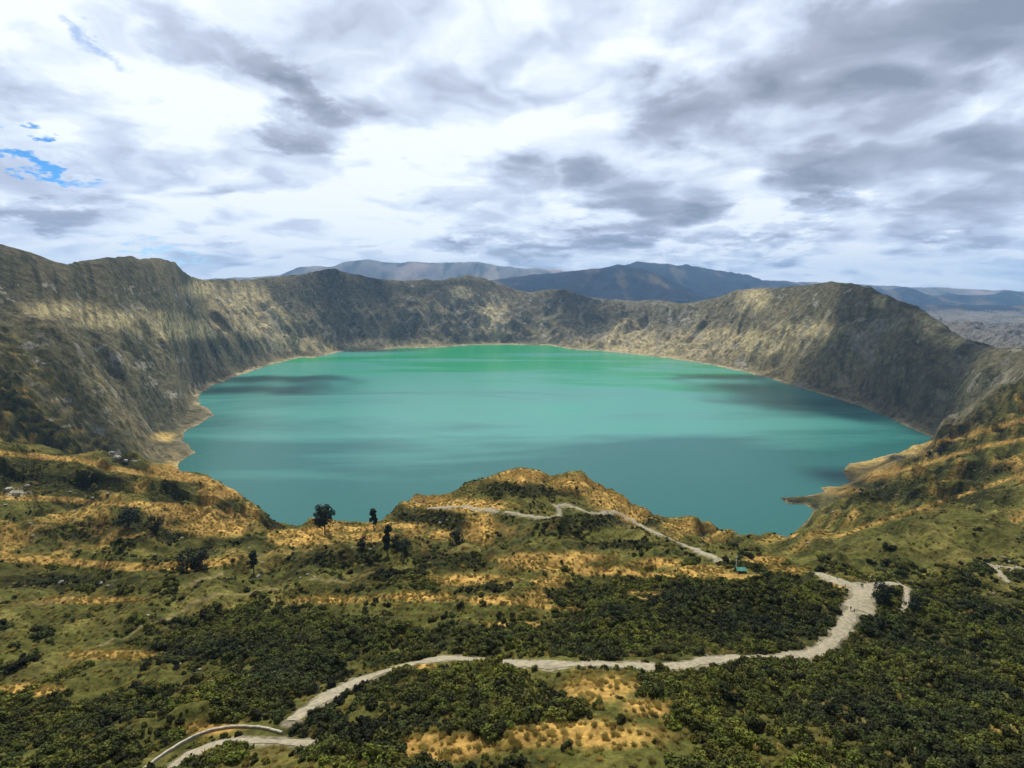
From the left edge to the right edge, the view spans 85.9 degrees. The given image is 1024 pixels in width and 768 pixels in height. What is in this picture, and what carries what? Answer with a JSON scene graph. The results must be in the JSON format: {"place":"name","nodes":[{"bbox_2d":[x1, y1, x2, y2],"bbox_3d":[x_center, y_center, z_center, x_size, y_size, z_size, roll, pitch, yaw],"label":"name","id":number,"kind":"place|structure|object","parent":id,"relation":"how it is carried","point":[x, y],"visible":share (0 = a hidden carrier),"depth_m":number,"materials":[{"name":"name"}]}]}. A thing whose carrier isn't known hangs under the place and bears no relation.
{"place":"outdoors","nodes":[
{"label":"outdoors","id":0,"kind":"place"},
{"bbox_2d":[0,244,1023,767],"bbox_3d":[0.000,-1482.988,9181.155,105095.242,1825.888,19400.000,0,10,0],"label":"terrain","id":1,"kind":"structure","parent":0,"point":[136,356],"depth_m":860.04,"materials":[{"name":"brown soil"}]},
{"bbox_2d":[90,743,110,759],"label":"shrub","id":2,"kind":"object","parent":1,"relation":"on","point":[101,748],"visible":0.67,"depth_m":104.56,"materials":[{"name":"green plant"}]},
{"bbox_2d":[92,751,109,763],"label":"shrub","id":3,"kind":"object","parent":1,"relation":"on","point":[104,754],"visible":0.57,"depth_m":103.82,"materials":[{"name":"green plant"}]},
{"bbox_2d":[115,507,142,529],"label":"bushy tree","id":4,"kind":"object","parent":1,"relation":"on","point":[127,516],"visible":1,"depth_m":347.90,"materials":[{"name":"green plant"}]},
{"bbox_2d":[146,515,164,532],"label":"bushy tree","id":5,"kind":"object","parent":1,"relation":"on","point":[155,526],"visible":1,"depth_m":340.30,"materials":[{"name":"green plant"}]},
{"bbox_2d":[173,547,198,572],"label":"bushy tree","id":6,"kind":"object","parent":1,"relation":"on","point":[185,564],"visible":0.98,"depth_m":270.30,"materials":[{"name":"green plant"}]},
{"bbox_2d":[180,753,204,763],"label":"shrub","id":7,"kind":"object","parent":1,"relation":"on","point":[193,757],"visible":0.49,"depth_m":101.00,"materials":[{"name":"green plant"}]},
{"bbox_2d":[181,755,207,767],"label":"shrub","id":8,"kind":"object","parent":1,"relation":"on","point":[200,761],"visible":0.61,"depth_m":100.25,"materials":[{"name":"green plant"}]},
{"bbox_2d":[189,546,209,571],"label":"bushy tree","id":9,"kind":"object","parent":1,"relation":"on","point":[201,553],"visible":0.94,"depth_m":273.62,"materials":[{"name":"green plant"}]},
{"bbox_2d":[142,724,282,767],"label":"wall","id":10,"kind":"structure","parent":1,"relation":"on","point":[193,736],"depth_m":115.93,"materials":[{"name":"stone"}]},
{"bbox_2d":[208,706,230,721],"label":"shrub","id":11,"kind":"object","parent":1,"relation":"on","point":[211,712],"visible":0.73,"depth_m":122.21,"materials":[{"name":"green plant"}]},
{"bbox_2d":[213,702,230,723],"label":"shrub","id":12,"kind":"object","parent":1,"relation":"on","point":[218,717],"visible":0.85,"depth_m":121.57,"materials":[{"name":"green plant"}]},
{"bbox_2d":[223,748,246,764],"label":"shrub","id":13,"kind":"object","parent":1,"relation":"on","point":[242,752],"visible":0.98,"depth_m":103.91,"materials":[{"name":"green plant"}]},
{"bbox_2d":[248,551,257,573],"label":"pine tree","id":14,"kind":"object","parent":1,"relation":"on","point":[252,555],"visible":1,"depth_m":268.29,"materials":[{"name":"green plant"}]},
{"bbox_2d":[295,682,309,697],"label":"shrub","id":15,"kind":"object","parent":1,"relation":"on","point":[300,691],"visible":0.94,"depth_m":133.34,"materials":[{"name":"green plant"}]},
{"bbox_2d":[316,711,329,723],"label":"shrub","id":16,"kind":"object","parent":1,"relation":"on","point":[321,715],"visible":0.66,"depth_m":117.31,"materials":[{"name":"green plant"}]},
{"bbox_2d":[312,504,334,533],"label":"tree","id":17,"kind":"object","parent":1,"relation":"on","point":[322,513],"visible":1,"depth_m":397.97,"materials":[{"name":"green plant"}]},
{"bbox_2d":[318,755,330,767],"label":"shrub","id":18,"kind":"object","parent":1,"relation":"on","point":[323,761],"visible":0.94,"depth_m":93.24,"materials":[{"name":"green plant"}]},
{"bbox_2d":[327,724,339,735],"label":"shrub","id":19,"kind":"object","parent":1,"relation":"on","point":[335,729],"visible":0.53,"depth_m":108.91,"materials":[{"name":"green plant"}]},
{"bbox_2d":[329,695,345,705],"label":"shrub","id":20,"kind":"object","parent":1,"relation":"on","point":[339,699],"visible":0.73,"depth_m":126.81,"materials":[{"name":"green plant"}]},
{"bbox_2d":[356,535,370,549],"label":"bushy tree","id":21,"kind":"object","parent":1,"relation":"on","point":[361,542],"visible":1,"depth_m":280.66,"materials":[{"name":"green plant"}]},
{"bbox_2d":[362,727,378,742],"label":"shrub","id":22,"kind":"object","parent":1,"relation":"on","point":[368,734],"visible":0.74,"depth_m":103.75,"materials":[{"name":"green plant"}]},
{"bbox_2d":[365,695,378,711],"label":"shrub","id":23,"kind":"object","parent":1,"relation":"on","point":[371,705],"visible":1,"depth_m":121.74,"materials":[{"name":"green plant"}]},
{"bbox_2d":[362,741,382,762],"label":"shrub","id":24,"kind":"object","parent":1,"relation":"on","point":[372,753],"visible":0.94,"depth_m":95.84,"materials":[{"name":"green plant"}]},
{"bbox_2d":[369,508,377,527],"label":"pine tree","id":25,"kind":"object","parent":1,"relation":"on","point":[372,513],"visible":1,"depth_m":362.62,"materials":[{"name":"green plant"}]},
{"bbox_2d":[370,719,387,731],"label":"shrub","id":26,"kind":"object","parent":1,"relation":"on","point":[376,724],"visible":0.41,"depth_m":105.82,"materials":[{"name":"green plant"}]},
{"bbox_2d":[382,524,391,556],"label":"pine tree","id":27,"kind":"object","parent":1,"relation":"on","point":[386,538],"visible":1,"depth_m":267.91,"materials":[{"name":"green plant"}]},
{"bbox_2d":[387,750,403,766],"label":"shrub","id":28,"kind":"object","parent":1,"relation":"on","point":[394,755],"visible":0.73,"depth_m":92.21,"materials":[{"name":"green plant"}]},
{"bbox_2d":[390,533,403,550],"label":"bushy tree","id":29,"kind":"object","parent":1,"relation":"on","point":[396,542],"visible":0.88,"depth_m":277.39,"materials":[{"name":"green plant"}]},
{"bbox_2d":[397,538,412,555],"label":"bushy tree","id":30,"kind":"object","parent":1,"relation":"on","point":[403,546],"visible":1,"depth_m":268.83,"materials":[{"name":"green plant"}]},
{"bbox_2d":[430,694,446,708],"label":"shrub","id":31,"kind":"object","parent":1,"relation":"on","point":[435,697],"visible":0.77,"depth_m":119.78,"materials":[{"name":"green plant"}]},
{"bbox_2d":[448,527,464,546],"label":"bushy tree","id":32,"kind":"object","parent":1,"relation":"on","point":[456,537],"visible":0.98,"depth_m":299.27,"materials":[{"name":"green plant"}]},
{"bbox_2d":[454,684,468,695],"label":"shrub","id":33,"kind":"object","parent":1,"relation":"on","point":[460,689],"visible":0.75,"depth_m":123.58,"materials":[{"name":"green plant"}]},
{"bbox_2d":[456,674,471,686],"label":"shrub","id":34,"kind":"object","parent":1,"relation":"on","point":[464,680],"visible":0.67,"depth_m":130.06,"materials":[{"name":"green plant"}]},
{"bbox_2d":[469,716,488,735],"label":"shrub","id":35,"kind":"object","parent":1,"relation":"on","point":[476,724],"visible":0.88,"depth_m":103.67,"materials":[{"name":"green plant"}]},
{"bbox_2d":[478,723,497,742],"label":"shrub","id":36,"kind":"object","parent":1,"relation":"on","point":[483,730],"visible":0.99,"depth_m":100.63,"materials":[{"name":"green plant"}]},
{"bbox_2d":[488,721,503,735],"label":"shrub","id":37,"kind":"object","parent":1,"relation":"on","point":[498,729],"visible":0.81,"depth_m":101.53,"materials":[{"name":"green plant"}]},
{"bbox_2d":[493,676,509,687],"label":"shrub","id":38,"kind":"object","parent":1,"relation":"on","point":[500,682],"visible":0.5,"depth_m":125.34,"materials":[{"name":"green plant"}]},
{"bbox_2d":[508,754,527,767],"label":"shrub","id":39,"kind":"object","parent":1,"relation":"on","point":[520,762],"visible":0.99,"depth_m":93.00,"materials":[{"name":"green plant"}]},
{"bbox_2d":[519,705,534,724],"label":"shrub","id":40,"kind":"object","parent":1,"relation":"on","point":[527,713],"visible":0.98,"depth_m":106.40,"materials":[{"name":"green plant"}]},
{"bbox_2d":[532,707,543,724],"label":"shrub","id":41,"kind":"object","parent":1,"relation":"on","point":[537,715],"visible":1,"depth_m":106.75,"materials":[{"name":"green plant"}]},
{"bbox_2d":[545,706,567,720],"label":"shrub","id":42,"kind":"object","parent":1,"relation":"on","point":[552,711],"visible":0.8,"depth_m":107.01,"materials":[{"name":"green plant"}]},
{"bbox_2d":[430,504,717,559],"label":"trail","id":43,"kind":"object","parent":1,"relation":"on","point":[641,525],"visible":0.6,"depth_m":348.10,"materials":[{"name":"beige soil"}]},
{"bbox_2d":[570,701,590,715],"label":"shrub","id":44,"kind":"object","parent":1,"relation":"on","point":[578,708],"visible":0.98,"depth_m":106.86,"materials":[{"name":"green plant"}]},
{"bbox_2d":[169,564,1023,767],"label":"footpath","id":45,"kind":"structure","parent":1,"relation":"on","point":[861,600],"depth_m":149.28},
{"bbox_2d":[647,686,663,700],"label":"shrub","id":46,"kind":"object","parent":1,"relation":"on","point":[656,693],"visible":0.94,"depth_m":112.48,"materials":[{"name":"green plant"}]},
{"bbox_2d":[664,714,682,730],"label":"shrub","id":47,"kind":"object","parent":1,"relation":"on","point":[678,726],"visible":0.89,"depth_m":102.62,"materials":[{"name":"green plant"}]},
{"bbox_2d":[663,750,685,765],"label":"shrub","id":48,"kind":"object","parent":1,"relation":"on","point":[669,756],"visible":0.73,"depth_m":89.84,"materials":[{"name":"green plant"}]},
{"bbox_2d":[676,755,691,766],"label":"shrub","id":49,"kind":"object","parent":1,"relation":"on","point":[685,760],"visible":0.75,"depth_m":88.96,"materials":[{"name":"green plant"}]},
{"bbox_2d":[678,712,701,731],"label":"shrub","id":50,"kind":"object","parent":1,"relation":"on","point":[691,721],"visible":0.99,"depth_m":103.23,"materials":[{"name":"green plant"}]},
{"bbox_2d":[685,703,703,714],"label":"shrub","id":51,"kind":"object","parent":1,"relation":"on","point":[692,707],"visible":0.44,"depth_m":107.67,"materials":[{"name":"green plant"}]},
{"bbox_2d":[687,753,706,764],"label":"shrub","id":52,"kind":"object","parent":1,"relation":"on","point":[693,756],"visible":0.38,"depth_m":91.46,"materials":[{"name":"green plant"}]},
{"bbox_2d":[689,730,708,743],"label":"shrub","id":53,"kind":"object","parent":1,"relation":"on","point":[701,737],"visible":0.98,"depth_m":99.08,"materials":[{"name":"green plant"}]},
{"bbox_2d":[692,709,708,730],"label":"shrub","id":54,"kind":"object","parent":1,"relation":"on","point":[699,713],"visible":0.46,"depth_m":104.83,"materials":[{"name":"green plant"}]},
{"bbox_2d":[700,721,715,734],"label":"shrub","id":55,"kind":"object","parent":1,"relation":"on","point":[705,727],"visible":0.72,"depth_m":102.74,"materials":[{"name":"green plant"}]},
{"bbox_2d":[704,681,721,699],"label":"shrub","id":56,"kind":"object","parent":1,"relation":"on","point":[712,686],"visible":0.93,"depth_m":120.37,"materials":[{"name":"green plant"}]},
{"bbox_2d":[703,746,722,760],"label":"shrub","id":57,"kind":"object","parent":1,"relation":"on","point":[711,753],"visible":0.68,"depth_m":92.88,"materials":[{"name":"green plant"}]},
{"bbox_2d":[706,729,728,745],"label":"shrub","id":58,"kind":"object","parent":1,"relation":"on","point":[714,735],"visible":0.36,"depth_m":100.30,"materials":[{"name":"green plant"}]},
{"bbox_2d":[716,735,732,753],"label":"shrub","id":59,"kind":"object","parent":1,"relation":"on","point":[724,745],"visible":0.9,"depth_m":97.51,"materials":[{"name":"green plant"}]},
{"bbox_2d":[718,670,736,682],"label":"shrub","id":60,"kind":"object","parent":1,"relation":"on","point":[728,678],"visible":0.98,"depth_m":125.92,"materials":[{"name":"green plant"}]},
{"bbox_2d":[722,721,733,737],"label":"shrub","id":61,"kind":"object","parent":1,"relation":"on","point":[727,726],"visible":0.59,"depth_m":103.70,"materials":[{"name":"green plant"}]},
{"bbox_2d":[732,728,752,749],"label":"shrub","id":62,"kind":"object","parent":1,"relation":"on","point":[740,737],"visible":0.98,"depth_m":101.45,"materials":[{"name":"green plant"}]},
{"bbox_2d":[736,663,749,677],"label":"shrub","id":63,"kind":"object","parent":1,"relation":"on","point":[743,669],"visible":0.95,"depth_m":128.72,"materials":[{"name":"green plant"}]},
{"bbox_2d":[746,716,765,733],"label":"shrub","id":64,"kind":"object","parent":1,"relation":"on","point":[759,725],"visible":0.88,"depth_m":107.34,"materials":[{"name":"green plant"}]},
{"bbox_2d":[757,736,777,755],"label":"shrub","id":65,"kind":"object","parent":1,"relation":"on","point":[765,745],"visible":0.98,"depth_m":100.08,"materials":[{"name":"green plant"}]},
{"bbox_2d":[765,724,783,738],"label":"shrub","id":66,"kind":"object","parent":1,"relation":"on","point":[772,729],"visible":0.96,"depth_m":105.14,"materials":[{"name":"green plant"}]},
{"bbox_2d":[781,755,796,767],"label":"shrub","id":67,"kind":"object","parent":1,"relation":"on","point":[788,762],"visible":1,"depth_m":91.96,"materials":[{"name":"green plant"}]},
{"bbox_2d":[790,721,809,737],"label":"shrub","id":68,"kind":"object","parent":1,"relation":"on","point":[799,729],"visible":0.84,"depth_m":105.53,"materials":[{"name":"green plant"}]},
{"bbox_2d":[792,752,811,766],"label":"shrub","id":69,"kind":"object","parent":1,"relation":"on","point":[803,758],"visible":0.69,"depth_m":93.67,"materials":[{"name":"green plant"}]},
{"bbox_2d":[846,746,864,765],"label":"shrub","id":70,"kind":"object","parent":1,"relation":"on","point":[858,756],"visible":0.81,"depth_m":92.56,"materials":[{"name":"green plant"}]},
{"bbox_2d":[871,580,896,605],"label":"bushy tree","id":71,"kind":"object","parent":1,"relation":"on","point":[887,594],"visible":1,"depth_m":197.79,"materials":[{"name":"green plant"}]},
{"bbox_2d":[883,727,907,737],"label":"shrub","id":72,"kind":"object","parent":1,"relation":"on","point":[896,731],"visible":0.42,"depth_m":100.46,"materials":[{"name":"green plant"}]},
{"bbox_2d":[888,717,910,732],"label":"shrub","id":73,"kind":"object","parent":1,"relation":"on","point":[896,724],"visible":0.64,"depth_m":102.29,"materials":[{"name":"green plant"}]},
{"bbox_2d":[894,740,913,754],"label":"shrub","id":74,"kind":"object","parent":1,"relation":"on","point":[906,748],"visible":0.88,"depth_m":93.61,"materials":[{"name":"green plant"}]},
{"bbox_2d":[900,590,921,610],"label":"bushy tree","id":75,"kind":"object","parent":1,"relation":"on","point":[913,604],"visible":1,"depth_m":194.31,"materials":[{"name":"green plant"}]},
{"bbox_2d":[901,715,922,726],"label":"shrub","id":76,"kind":"object","parent":1,"relation":"on","point":[910,720],"visible":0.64,"depth_m":104.38,"materials":[{"name":"green plant"}]},
{"bbox_2d":[906,753,925,767],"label":"shrub","id":77,"kind":"object","parent":1,"relation":"on","point":[916,760],"visible":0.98,"depth_m":88.33,"materials":[{"name":"green plant"}]},
{"bbox_2d":[911,705,937,716],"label":"shrub","id":78,"kind":"object","parent":1,"relation":"on","point":[918,713],"visible":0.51,"depth_m":109.78,"materials":[{"name":"green plant"}]},
{"bbox_2d":[918,730,936,749],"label":"shrub","id":79,"kind":"object","parent":1,"relation":"on","point":[927,738],"visible":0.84,"depth_m":95.25,"materials":[{"name":"green plant"}]},
{"bbox_2d":[916,733,945,752],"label":"shrub","id":80,"kind":"object","parent":1,"relation":"on","point":[938,747],"visible":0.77,"depth_m":94.53,"materials":[{"name":"green plant"}]},
{"bbox_2d":[921,659,941,671],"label":"shrub","id":81,"kind":"object","parent":1,"relation":"on","point":[932,666],"visible":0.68,"depth_m":142.12,"materials":[{"name":"green plant"}]},
{"bbox_2d":[927,716,944,733],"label":"shrub","id":82,"kind":"object","parent":1,"relation":"on","point":[936,723],"visible":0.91,"depth_m":104.80,"materials":[{"name":"green plant"}]},
{"bbox_2d":[936,756,959,767],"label":"shrub","id":83,"kind":"object","parent":1,"relation":"on","point":[948,762],"visible":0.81,"depth_m":85.75,"materials":[{"name":"green plant"}]},
{"bbox_2d":[950,745,972,759],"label":"shrub","id":84,"kind":"object","parent":1,"relation":"on","point":[961,752],"visible":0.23,"depth_m":90.62,"materials":[{"name":"green plant"}]},
{"bbox_2d":[963,744,984,757],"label":"shrub","id":85,"kind":"object","parent":1,"relation":"on","point":[975,751],"visible":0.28,"depth_m":89.24,"materials":[{"name":"green plant"}]},
{"bbox_2d":[965,755,982,767],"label":"shrub","id":86,"kind":"object","parent":1,"relation":"on","point":[971,762],"visible":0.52,"depth_m":84.47,"materials":[{"name":"green plant"}]},
{"bbox_2d":[964,736,987,745],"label":"shrub","id":87,"kind":"object","parent":1,"relation":"on","point":[973,740],"visible":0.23,"depth_m":98.23,"materials":[{"name":"green plant"}]},
{"bbox_2d":[978,729,1004,742],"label":"shrub","id":88,"kind":"object","parent":1,"relation":"on","point":[997,734],"visible":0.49,"depth_m":100.24,"materials":[{"name":"green plant"}]},
{"bbox_2d":[980,743,1007,757],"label":"shrub","id":89,"kind":"object","parent":1,"relation":"on","point":[991,751],"visible":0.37,"depth_m":91.82,"materials":[{"name":"green plant"}]},
{"bbox_2d":[992,718,1010,728],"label":"shrub","id":90,"kind":"object","parent":1,"relation":"on","point":[996,723],"visible":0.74,"depth_m":107.59,"materials":[{"name":"green plant"}]},
{"bbox_2d":[993,755,1017,766],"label":"shrub","id":91,"kind":"object","parent":1,"relation":"on","point":[1007,759],"visible":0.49,"depth_m":86.90,"materials":[{"name":"green plant"}]},
{"bbox_2d":[1000,725,1018,740],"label":"shrub","id":92,"kind":"object","parent":1,"relation":"on","point":[1008,732],"visible":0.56,"depth_m":100.28,"materials":[{"name":"green plant"}]},
{"bbox_2d":[1015,733,1023,749],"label":"shrub","id":93,"kind":"object","parent":1,"relation":"on","point":[1020,741],"visible":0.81,"depth_m":96.69,"materials":[{"name":"green plant"}]},
{"bbox_2d":[0,0,1023,290],"label":"sky","id":94,"kind":"structure","parent":0,"point":[867,142],"materials":[{"name":"white"}]},
{"bbox_2d":[178,345,931,536],"bbox_3d":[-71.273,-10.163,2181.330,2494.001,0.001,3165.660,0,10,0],"label":"lake","id":95,"kind":"structure","parent":0,"point":[350,436],"depth_m":1388.78,"materials":[{"name":"liquid"}]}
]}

